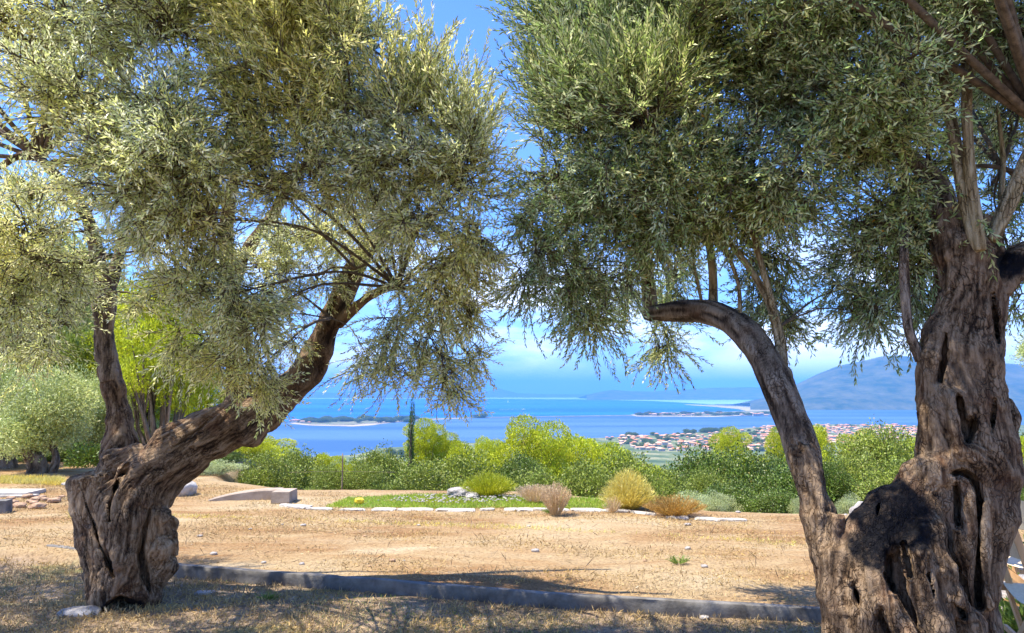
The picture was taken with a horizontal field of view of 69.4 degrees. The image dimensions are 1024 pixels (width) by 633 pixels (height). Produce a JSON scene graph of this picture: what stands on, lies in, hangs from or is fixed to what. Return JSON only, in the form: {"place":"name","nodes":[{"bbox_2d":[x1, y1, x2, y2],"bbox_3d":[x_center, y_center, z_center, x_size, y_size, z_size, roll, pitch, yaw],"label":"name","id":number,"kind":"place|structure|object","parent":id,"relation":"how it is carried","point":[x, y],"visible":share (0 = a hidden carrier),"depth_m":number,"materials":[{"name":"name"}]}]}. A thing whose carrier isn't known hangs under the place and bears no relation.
{"place":"outdoors","nodes":[
{"label":"outdoors","id":0,"kind":"place"},
{"bbox_2d":[211,392,455,397],"bbox_3d":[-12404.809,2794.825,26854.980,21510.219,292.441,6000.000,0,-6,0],"label":"distant shore","id":1,"kind":"structure","parent":0,"point":[330,395],"depth_m":24949.69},
{"bbox_2d":[289,418,461,425],"bbox_3d":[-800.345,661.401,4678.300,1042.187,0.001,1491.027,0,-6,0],"label":"sand spit","id":2,"kind":"structure","parent":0,"point":[368,424],"depth_m":4175.45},
{"bbox_2d":[296,417,467,424],"bbox_3d":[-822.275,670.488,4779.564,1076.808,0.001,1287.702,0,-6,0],"label":"spit thicket","id":3,"kind":"object","parent":2,"relation":"on","point":[351,422],"visible":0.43,"depth_m":4420.78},
{"bbox_2d":[203,399,749,420],"bbox_3d":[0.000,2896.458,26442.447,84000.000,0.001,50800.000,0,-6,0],"label":"sea","id":4,"kind":"structure","parent":0,"point":[317,408],"depth_m":8384.86,"materials":[{"name":"liquid"}]},
{"bbox_2d":[0,457,1023,632],"bbox_3d":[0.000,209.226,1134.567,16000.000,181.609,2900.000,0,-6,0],"label":"ground","id":5,"kind":"structure","parent":0,"point":[528,560],"depth_m":6.83,"materials":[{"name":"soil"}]},
{"bbox_2d":[0,499,12,513],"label":"grey block","id":6,"kind":"structure","parent":5,"relation":"on","point":[6,505],"depth_m":9.29,"materials":[{"name":"concrete"}]},
{"bbox_2d":[0,343,39,468],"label":"olive tree","id":7,"kind":"object","parent":5,"relation":"on","point":[13,462],"visible":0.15,"depth_m":14.81,"materials":[{"name":"green plant"}]},
{"bbox_2d":[0,489,45,497],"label":"stone slab","id":8,"kind":"structure","parent":5,"relation":"on","point":[4,493],"depth_m":10.91,"materials":[{"name":"white stone"}]},
{"bbox_2d":[0,473,65,484],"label":"meadow fringe","id":9,"kind":"object","parent":5,"relation":"on","point":[33,479],"visible":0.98,"depth_m":12.38,"materials":[{"name":"yellow plant"}]},
{"bbox_2d":[28,502,46,508],"bbox_3d":[-6.200,2.475,9.658,0.222,0.092,0.151,0,-6,0],"label":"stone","id":10,"kind":"object","parent":5,"relation":"on","point":[36,505],"visible":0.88,"depth_m":9.62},
{"bbox_2d":[17,450,80,461],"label":"undergrowth bush","id":11,"kind":"object","parent":5,"relation":"on","point":[48,458],"visible":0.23,"depth_m":16.13,"materials":[{"name":"green plant"}]},
{"bbox_2d":[0,361,102,473],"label":"olive tree","id":12,"kind":"object","parent":5,"relation":"on","point":[54,416],"visible":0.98,"depth_m":13.77,"materials":[{"name":"green plant"}]},
{"bbox_2d":[6,310,115,437],"bbox_3d":[-11.882,1.830,19.374,3.029,4.232,3.273,-2,-6,18],"label":"broadleaf tree","id":13,"kind":"object","parent":5,"relation":"on","point":[73,340],"visible":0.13,"depth_m":19.00,"materials":[{"name":"green plant"}]},
{"bbox_2d":[9,224,128,369],"bbox_3d":[-13.304,0.749,22.057,4.408,7.870,4.029,0,-6,0],"label":"olive tree","id":14,"kind":"object","parent":5,"relation":"on","point":[89,305],"visible":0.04,"depth_m":21.44,"materials":[{"name":"green plant"}]},
{"bbox_2d":[56,605,101,617],"bbox_3d":[-3.125,2.151,5.375,0.308,0.080,0.203,0,-6,0],"label":"flat stone","id":15,"kind":"object","parent":5,"relation":"on","point":[74,610],"visible":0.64,"depth_m":5.32,"materials":[{"name":"grey stone"}]},
{"bbox_2d":[59,439,100,469],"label":"leafy shrub","id":16,"kind":"object","parent":5,"relation":"on","point":[90,453],"visible":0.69,"depth_m":13.22,"materials":[{"name":"green plant"}]},
{"bbox_2d":[38,358,147,459],"bbox_3d":[-9.638,2.174,16.857,2.146,2.538,2.417,0,-6,0],"label":"olive tree","id":17,"kind":"object","parent":5,"relation":"on","point":[96,437],"visible":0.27,"depth_m":16.47,"materials":[{"name":"green plant"}]},
{"bbox_2d":[51,220,157,427],"bbox_3d":[-13.820,1.555,25.008,4.531,10.345,4.896,-3,-7,27],"label":"broadleaf tree","id":18,"kind":"object","parent":5,"relation":"on","point":[112,251],"depth_m":25.51,"materials":[{"name":"green plant"}]},
{"bbox_2d":[62,330,186,427],"bbox_3d":[-10.543,2.102,19.755,3.384,3.579,3.184,0,-6,-3],"label":"pine tree","id":19,"kind":"object","parent":5,"relation":"on","point":[157,405],"visible":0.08,"depth_m":19.40,"materials":[{"name":"green plant"}]},
{"bbox_2d":[117,317,190,436],"bbox_3d":[-12.078,2.468,24.170,3.321,5.974,3.740,0,-6,0],"label":"olive tree","id":20,"kind":"object","parent":5,"relation":"on","point":[157,422],"depth_m":23.90,"materials":[{"name":"green plant"}]},
{"bbox_2d":[114,269,220,443],"bbox_3d":[-8.040,1.115,17.105,2.912,4.912,2.833,0,-6,5],"label":"broadleaf tree","id":21,"kind":"object","parent":5,"relation":"on","point":[140,394],"visible":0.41,"depth_m":16.57,"materials":[{"name":"green plant"}]},
{"bbox_2d":[177,481,197,496],"bbox_3d":[-4.915,2.557,10.910,0.509,0.304,0.436,0,-6,0],"label":"boulder","id":22,"kind":"object","parent":5,"relation":"on","point":[191,487],"visible":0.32,"depth_m":10.80,"materials":[{"name":"white stone"}]},
{"bbox_2d":[169,372,224,421],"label":"bush","id":23,"kind":"object","parent":5,"relation":"on","point":[211,398],"visible":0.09,"depth_m":18.45,"materials":[{"name":"green plant"}]},
{"bbox_2d":[200,458,249,475],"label":"sage shrub","id":24,"kind":"object","parent":5,"relation":"on","point":[221,468],"visible":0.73,"depth_m":13.71,"materials":[{"name":"green plant"}]},
{"bbox_2d":[211,451,246,463],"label":"evergreen shrub","id":25,"kind":"object","parent":5,"relation":"on","point":[234,456],"visible":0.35,"depth_m":15.72,"materials":[{"name":"green plant"}]},
{"bbox_2d":[208,488,296,502],"bbox_3d":[-3.616,2.508,10.305,1.199,0.195,0.592,0,-6,0],"label":"stone block","id":26,"kind":"object","parent":5,"relation":"on","point":[281,495],"visible":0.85,"depth_m":10.33,"materials":[{"name":"stone"}]},
{"bbox_2d":[236,438,282,460],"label":"bush","id":27,"kind":"object","parent":5,"relation":"on","point":[262,445],"visible":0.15,"depth_m":20.75,"materials":[{"name":"green plant"}]},
{"bbox_2d":[0,0,531,610],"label":"olive tree","id":28,"kind":"object","parent":5,"relation":"on","point":[176,194],"visible":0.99,"depth_m":4.23,"materials":[{"name":"green plant"}]},
{"bbox_2d":[254,591,280,599],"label":"weed","id":29,"kind":"object","parent":5,"relation":"on","point":[271,596],"visible":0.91,"depth_m":5.75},
{"bbox_2d":[234,448,301,489],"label":"evergreen shrub","id":30,"kind":"object","parent":5,"relation":"on","point":[264,475],"visible":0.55,"depth_m":14.60,"materials":[{"name":"green plant"}]},
{"bbox_2d":[238,434,301,467],"bbox_3d":[-7.891,4.721,23.613,2.546,1.917,2.605,-3,-7,31],"label":"pine tree","id":31,"kind":"object","parent":5,"relation":"on","point":[274,441],"visible":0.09,"depth_m":23.99,"materials":[{"name":"green plant"}]},
{"bbox_2d":[270,443,327,489],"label":"evergreen shrub","id":32,"kind":"object","parent":5,"relation":"on","point":[303,479],"visible":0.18,"depth_m":16.64,"materials":[{"name":"green plant"}]},
{"bbox_2d":[285,504,312,508],"bbox_3d":[-2.812,2.511,9.756,0.372,0.054,0.208,-3,-6,24],"label":"edging stone","id":33,"kind":"object","parent":5,"relation":"on","point":[299,506],"visible":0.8,"depth_m":9.69,"materials":[{"name":"white stone"}]},
{"bbox_2d":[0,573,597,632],"bbox_3d":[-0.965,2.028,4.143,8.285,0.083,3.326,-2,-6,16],"label":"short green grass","id":34,"kind":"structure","parent":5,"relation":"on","point":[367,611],"depth_m":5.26,"materials":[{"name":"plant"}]},
{"bbox_2d":[306,451,347,483],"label":"pine tree","id":35,"kind":"object","parent":5,"relation":"on","point":[324,458],"visible":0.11,"depth_m":20.63,"materials":[{"name":"green plant"}]},
{"bbox_2d":[302,461,358,489],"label":"evergreen shrub","id":36,"kind":"object","parent":5,"relation":"on","point":[333,480],"visible":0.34,"depth_m":13.71,"materials":[{"name":"green plant"}]},
{"bbox_2d":[333,460,354,476],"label":"pine tree","id":37,"kind":"object","parent":5,"relation":"on","point":[344,465],"visible":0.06,"depth_m":18.65,"materials":[{"name":"green plant"}]},
{"bbox_2d":[343,458,389,489],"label":"evergreen shrub","id":38,"kind":"object","parent":5,"relation":"on","point":[373,482],"visible":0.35,"depth_m":13.71,"materials":[{"name":"green plant"}]},
{"bbox_2d":[343,438,419,489],"bbox_3d":[-2.986,4.101,17.650,1.986,2.349,2.524,5,-8,-42],"label":"evergreen shrub","id":39,"kind":"object","parent":5,"relation":"on","point":[386,462],"visible":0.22,"depth_m":17.65,"materials":[{"name":"green plant"}]},
{"bbox_2d":[371,507,396,511],"bbox_3d":[-1.648,2.493,9.539,0.322,0.054,0.195,-1,-6,5],"label":"edging stone","id":40,"kind":"object","parent":5,"relation":"on","point":[382,509],"visible":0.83,"depth_m":9.47,"materials":[{"name":"white stone"}]},
{"bbox_2d":[1,510,819,632],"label":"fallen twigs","id":41,"kind":"object","parent":5,"relation":"on","point":[426,571],"visible":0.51,"depth_m":6.44,"materials":[{"name":"wood"}]},
{"bbox_2d":[405,394,415,475],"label":"cypress tree","id":42,"kind":"object","parent":5,"relation":"on","point":[411,454],"visible":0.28,"depth_m":26.66,"materials":[{"name":"green plant"}]},
{"bbox_2d":[384,454,465,490],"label":"evergreen shrub","id":43,"kind":"object","parent":5,"relation":"on","point":[410,482],"visible":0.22,"depth_m":15.62,"materials":[{"name":"green plant"}]},
{"bbox_2d":[402,417,447,472],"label":"shrub","id":44,"kind":"object","parent":5,"relation":"on","point":[427,433],"visible":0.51,"depth_m":29.18,"materials":[{"name":"plant"}]},
{"bbox_2d":[68,511,795,544],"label":"dry weeds","id":45,"kind":"object","parent":5,"relation":"on","point":[450,523],"visible":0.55,"depth_m":8.37,"materials":[{"name":"beige plant"}]},
{"bbox_2d":[46,544,821,623],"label":"concrete kerb","id":46,"kind":"structure","parent":5,"relation":"on","point":[652,605],"depth_m":5.61,"materials":[{"name":"concrete"}]},
{"bbox_2d":[434,432,463,456],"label":"bush","id":47,"kind":"object","parent":5,"relation":"on","point":[445,447],"visible":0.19,"depth_m":30.67,"materials":[{"name":"green plant"}]},
{"bbox_2d":[418,451,488,477],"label":"scrub bush","id":48,"kind":"object","parent":5,"relation":"on","point":[436,456],"visible":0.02,"depth_m":29.13,"materials":[{"name":"green plant"}]},
{"bbox_2d":[447,486,472,497],"bbox_3d":[-0.724,2.529,10.635,0.435,0.165,0.316,0,-6,0],"label":"rock","id":49,"kind":"object","parent":5,"relation":"on","point":[456,491],"visible":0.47,"depth_m":10.51,"materials":[{"name":"grey stone"}]},
{"bbox_2d":[446,508,474,511],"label":"edging stone","id":50,"kind":"object","parent":5,"relation":"on","point":[460,509],"visible":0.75,"depth_m":9.39,"materials":[{"name":"white stone"}]},
{"bbox_2d":[378,493,545,502],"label":"clover flowers","id":51,"kind":"object","parent":5,"relation":"on","point":[443,497],"visible":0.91,"depth_m":10.20,"materials":[{"name":"white plant"}]},
{"bbox_2d":[432,446,496,484],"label":"evergreen shrub","id":52,"kind":"object","parent":5,"relation":"on","point":[457,469],"visible":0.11,"depth_m":18.55,"materials":[{"name":"green plant"}]},
{"bbox_2d":[440,441,496,474],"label":"bush","id":53,"kind":"object","parent":5,"relation":"on","point":[456,448],"visible":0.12,"depth_m":27.18,"materials":[{"name":"green plant"}]},
{"bbox_2d":[325,492,615,508],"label":"lawn","id":54,"kind":"structure","parent":5,"relation":"on","point":[396,503],"depth_m":9.99,"materials":[{"name":"green plant"}]},
{"bbox_2d":[468,434,509,469],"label":"bush","id":55,"kind":"object","parent":5,"relation":"on","point":[487,444],"visible":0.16,"depth_m":32.36,"materials":[{"name":"green plant"}]},
{"bbox_2d":[459,468,519,496],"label":"broom shrub","id":56,"kind":"object","parent":5,"relation":"on","point":[486,485],"visible":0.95,"depth_m":10.52,"materials":[{"name":"green plant"}]},
{"bbox_2d":[0,555,1016,632],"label":"straw litter","id":57,"kind":"object","parent":5,"relation":"on","point":[205,596],"visible":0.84,"depth_m":5.29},
{"bbox_2d":[494,445,552,490],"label":"evergreen shrub","id":58,"kind":"object","parent":5,"relation":"on","point":[508,469],"visible":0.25,"depth_m":20.59,"materials":[{"name":"green plant"}]},
{"bbox_2d":[490,410,578,480],"bbox_3d":[0.808,5.951,25.666,3.195,5.359,3.190,0,-6,0],"label":"shrub","id":59,"kind":"object","parent":5,"relation":"on","point":[540,434],"visible":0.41,"depth_m":25.46,"materials":[{"name":"green plant"}]},
{"bbox_2d":[515,483,554,502],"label":"dried shrub","id":60,"kind":"object","parent":5,"relation":"on","point":[531,492],"visible":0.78,"depth_m":10.01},
{"bbox_2d":[505,462,572,495],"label":"evergreen shrub","id":61,"kind":"object","parent":5,"relation":"on","point":[538,476],"visible":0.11,"depth_m":15.13,"materials":[{"name":"green plant"}]},
{"bbox_2d":[539,481,571,514],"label":"dried shrub","id":62,"kind":"object","parent":5,"relation":"on","point":[552,501],"visible":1,"depth_m":9.02,"materials":[{"name":"plant"}]},
{"bbox_2d":[559,450,612,497],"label":"evergreen shrub","id":63,"kind":"object","parent":5,"relation":"on","point":[581,486],"visible":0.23,"depth_m":16.39,"materials":[{"name":"green plant"}]},
{"bbox_2d":[570,508,603,511],"bbox_3d":[0.954,2.467,9.410,0.427,0.051,0.186,-1,-6,6],"label":"edging stone","id":64,"kind":"object","parent":5,"relation":"on","point":[589,509],"visible":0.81,"depth_m":9.35,"materials":[{"name":"white stone"}]},
{"bbox_2d":[558,430,631,481],"bbox_3d":[2.757,7.255,28.380,4.260,5.794,3.358,-1,-6,11],"label":"shrub","id":65,"kind":"object","parent":5,"relation":"on","point":[578,445],"visible":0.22,"depth_m":28.22,"materials":[{"name":"plant"}]},
{"bbox_2d":[603,494,622,511],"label":"grey twiggy plant","id":66,"kind":"object","parent":5,"relation":"on","point":[612,507],"visible":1,"depth_m":9.27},
{"bbox_2d":[585,444,663,489],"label":"evergreen shrub","id":67,"kind":"object","parent":5,"relation":"on","point":[630,463],"visible":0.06,"depth_m":19.49,"materials":[{"name":"green plant"}]},
{"bbox_2d":[598,464,659,509],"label":"golden grass clump","id":68,"kind":"object","parent":5,"relation":"on","point":[627,490],"visible":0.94,"depth_m":9.47,"materials":[{"name":"plant"}]},
{"bbox_2d":[638,461,692,503],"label":"evergreen shrub","id":69,"kind":"object","parent":5,"relation":"on","point":[659,485],"visible":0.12,"depth_m":14.57,"materials":[{"name":"green plant"}]},
{"bbox_2d":[639,493,709,515],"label":"heath shrub","id":70,"kind":"object","parent":5,"relation":"on","point":[677,503],"visible":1,"depth_m":8.95,"materials":[{"name":"plant"}]},
{"bbox_2d":[664,554,691,563],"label":"weed","id":71,"kind":"object","parent":5,"relation":"on","point":[674,561],"visible":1,"depth_m":6.48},
{"bbox_2d":[669,489,713,510],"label":"sage shrub","id":72,"kind":"object","parent":5,"relation":"on","point":[695,495],"visible":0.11,"depth_m":10.37,"materials":[{"name":"green plant"}]},
{"bbox_2d":[663,440,742,493],"bbox_3d":[4.554,4.725,18.518,2.665,3.246,2.988,5,-8,-43],"label":"evergreen shrub","id":73,"kind":"object","parent":5,"relation":"on","point":[686,459],"visible":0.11,"depth_m":18.70,"materials":[{"name":"green plant"}]},
{"bbox_2d":[678,463,735,496],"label":"evergreen shrub","id":74,"kind":"object","parent":5,"relation":"on","point":[702,480],"visible":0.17,"depth_m":12.99,"materials":[{"name":"green plant"}]},
{"bbox_2d":[694,517,719,521],"bbox_3d":[2.322,2.411,8.781,0.304,0.049,0.165,-3,-6,25],"label":"edging stone","id":75,"kind":"object","parent":5,"relation":"on","point":[713,519],"visible":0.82,"depth_m":8.73,"materials":[{"name":"white stone"}]},
{"bbox_2d":[696,489,742,511],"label":"sage shrub","id":76,"kind":"object","parent":5,"relation":"on","point":[715,501],"visible":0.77,"depth_m":9.84,"materials":[{"name":"green plant"}]},
{"bbox_2d":[708,425,752,459],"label":"pine tree","id":77,"kind":"object","parent":5,"relation":"on","point":[727,440],"visible":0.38,"depth_m":35.49,"materials":[{"name":"green plant"}]},
{"bbox_2d":[702,474,760,511],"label":"evergreen shrub","id":78,"kind":"object","parent":5,"relation":"on","point":[741,498],"visible":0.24,"depth_m":11.54,"materials":[{"name":"green plant"}]},
{"bbox_2d":[718,518,746,521],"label":"edging stone","id":79,"kind":"object","parent":5,"relation":"on","point":[735,519],"visible":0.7,"depth_m":8.69,"materials":[{"name":"white stone"}]},
{"bbox_2d":[693,440,789,493],"bbox_3d":[5.598,4.449,17.692,2.402,2.984,2.150,3,-7,-31],"label":"evergreen shrub","id":80,"kind":"object","parent":5,"relation":"on","point":[745,475],"visible":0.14,"depth_m":17.54,"materials":[{"name":"green plant"}]},
{"bbox_2d":[472,0,1023,632],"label":"olive tree","id":81,"kind":"object","parent":5,"relation":"on","point":[922,542],"visible":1,"depth_m":3.80,"materials":[{"name":"green plant"}]},
{"bbox_2d":[740,484,797,513],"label":"evergreen shrub","id":82,"kind":"object","parent":5,"relation":"on","point":[767,502],"visible":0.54,"depth_m":10.86,"materials":[{"name":"green plant"}]},
{"bbox_2d":[763,426,785,462],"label":"pine tree","id":83,"kind":"object","parent":5,"relation":"on","point":[779,447],"visible":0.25,"depth_m":29.49,"materials":[{"name":"green plant"}]},
{"bbox_2d":[743,451,838,512],"bbox_3d":[4.973,3.491,13.732,2.006,2.030,1.936,-3,-7,29],"label":"evergreen shrub","id":84,"kind":"object","parent":5,"relation":"on","point":[785,478],"visible":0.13,"depth_m":13.70,"materials":[{"name":"green plant"}]},
{"bbox_2d":[786,496,799,513],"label":"sage shrub","id":85,"kind":"object","parent":5,"relation":"on","point":[796,506],"visible":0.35,"depth_m":10.00,"materials":[{"name":"green plant"}]},
{"bbox_2d":[813,424,835,459],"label":"pine tree","id":86,"kind":"object","parent":5,"relation":"on","point":[821,433],"visible":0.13,"depth_m":27.30,"materials":[{"name":"green plant"}]},
{"bbox_2d":[822,449,864,513],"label":"evergreen shrub","id":87,"kind":"object","parent":5,"relation":"on","point":[833,472],"visible":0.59,"depth_m":13.53,"materials":[{"name":"green plant"}]},
{"bbox_2d":[834,491,860,513],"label":"sage shrub","id":88,"kind":"object","parent":5,"relation":"on","point":[847,505],"visible":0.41,"depth_m":10.19,"materials":[{"name":"green plant"}]},
{"bbox_2d":[835,427,874,457],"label":"pine tree","id":89,"kind":"object","parent":5,"relation":"on","point":[841,436],"visible":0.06,"depth_m":33.90,"materials":[{"name":"green plant"}]},
{"bbox_2d":[830,446,884,513],"bbox_3d":[6.816,3.662,14.716,1.805,2.148,1.612,-2,-6,22],"label":"evergreen shrub","id":90,"kind":"object","parent":5,"relation":"on","point":[852,468],"visible":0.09,"depth_m":14.62,"materials":[{"name":"green plant"}]},
{"bbox_2d":[828,417,915,476],"bbox_3d":[10.077,4.624,19.705,2.941,4.046,2.796,1,-6,-11],"label":"evergreen shrub","id":91,"kind":"object","parent":5,"relation":"on","point":[882,450],"visible":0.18,"depth_m":19.43,"materials":[{"name":"green plant"}]},
{"bbox_2d":[850,453,911,501],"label":"evergreen shrub","id":92,"kind":"object","parent":5,"relation":"on","point":[884,478],"visible":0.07,"depth_m":12.80,"materials":[{"name":"green plant"}]},
{"bbox_2d":[998,596,1023,632],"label":"green plant","id":93,"kind":"object","parent":5,"relation":"on","point":[1007,615],"visible":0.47,"depth_m":4.74,"materials":[{"name":"green plant"}]},
{"bbox_2d":[1003,501,1023,619],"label":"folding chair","id":94,"kind":"object","parent":5,"relation":"on","point":[1014,563],"visible":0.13,"depth_m":4.87,"materials":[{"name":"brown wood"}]},
{"bbox_2d":[1007,331,1023,367],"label":"olive tree","id":95,"kind":"object","parent":5,"relation":"on","point":[1020,350],"visible":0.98,"depth_m":12.67,"materials":[{"name":"green plant"}]},
{"bbox_2d":[0,0,1023,394],"label":"sky","id":96,"kind":"structure","parent":0,"point":[524,370],"materials":[{"name":"blue"}]},
{"bbox_2d":[461,388,587,397],"bbox_3d":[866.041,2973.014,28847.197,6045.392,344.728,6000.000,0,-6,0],"label":"hills","id":97,"kind":"structure","parent":0,"point":[499,393],"depth_m":27050.75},
{"bbox_2d":[303,398,750,403],"bbox_3d":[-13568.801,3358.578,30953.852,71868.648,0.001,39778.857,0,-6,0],"label":"water shallows","id":98,"kind":"structure","parent":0,"point":[714,401],"depth_m":16583.14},
{"bbox_2d":[468,415,631,417],"bbox_3d":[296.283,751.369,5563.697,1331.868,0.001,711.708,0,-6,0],"label":"causeway","id":99,"kind":"structure","parent":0,"point":[563,416],"depth_m":5533.70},
{"bbox_2d":[266,410,1023,456],"bbox_3d":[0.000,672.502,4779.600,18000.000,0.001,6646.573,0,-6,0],"label":"lagoon","id":100,"kind":"structure","parent":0,"point":[336,440],"depth_m":3945.82,"materials":[{"name":"liquid"}]},
{"bbox_2d":[306,424,1023,474],"bbox_3d":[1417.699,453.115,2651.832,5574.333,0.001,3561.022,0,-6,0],"label":"coastal plain","id":101,"kind":"structure","parent":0,"point":[659,458],"depth_m":2303.09,"materials":[{"name":"plant"}]},
{"bbox_2d":[605,423,916,439],"bbox_3d":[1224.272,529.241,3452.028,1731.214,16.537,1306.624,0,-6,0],"label":"town roofs","id":102,"kind":"structure","parent":101,"relation":"on","point":[836,429],"depth_m":3320.64,"materials":[{"name":"ceramic"}]},
{"bbox_2d":[579,387,763,399],"bbox_3d":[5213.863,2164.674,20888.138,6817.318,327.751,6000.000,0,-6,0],"label":"coast hills","id":103,"kind":"structure","parent":0,"point":[744,393],"depth_m":19167.86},
{"bbox_2d":[632,414,768,416],"bbox_3d":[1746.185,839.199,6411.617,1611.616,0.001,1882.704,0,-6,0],"label":"spit island","id":104,"kind":"structure","parent":0,"point":[687,416],"depth_m":5558.38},
{"bbox_2d":[646,411,768,415],"bbox_3d":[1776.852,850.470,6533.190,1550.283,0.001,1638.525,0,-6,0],"label":"island thicket","id":105,"kind":"object","parent":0,"point":[703,414],"visible":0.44,"depth_m":6620.12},
{"bbox_2d":[685,404,769,410],"bbox_3d":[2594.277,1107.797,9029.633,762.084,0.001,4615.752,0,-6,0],"label":"sand beach","id":106,"kind":"structure","parent":0,"point":[741,408],"depth_m":8866.29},
{"bbox_2d":[738,355,1023,409],"bbox_3d":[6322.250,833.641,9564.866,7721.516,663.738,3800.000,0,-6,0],"label":"mountain","id":107,"kind":"structure","parent":0,"point":[878,387],"depth_m":8393.58,"materials":[{"name":"stone"}]},
{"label":"stone paving","id":108,"kind":"structure","parent":0,"visible":0},
{"bbox_2d":[1001,531,1023,632],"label":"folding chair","id":109,"kind":"object","parent":108,"relation":"on","point":[1012,589],"visible":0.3,"depth_m":4.20,"materials":[{"name":"wood"}]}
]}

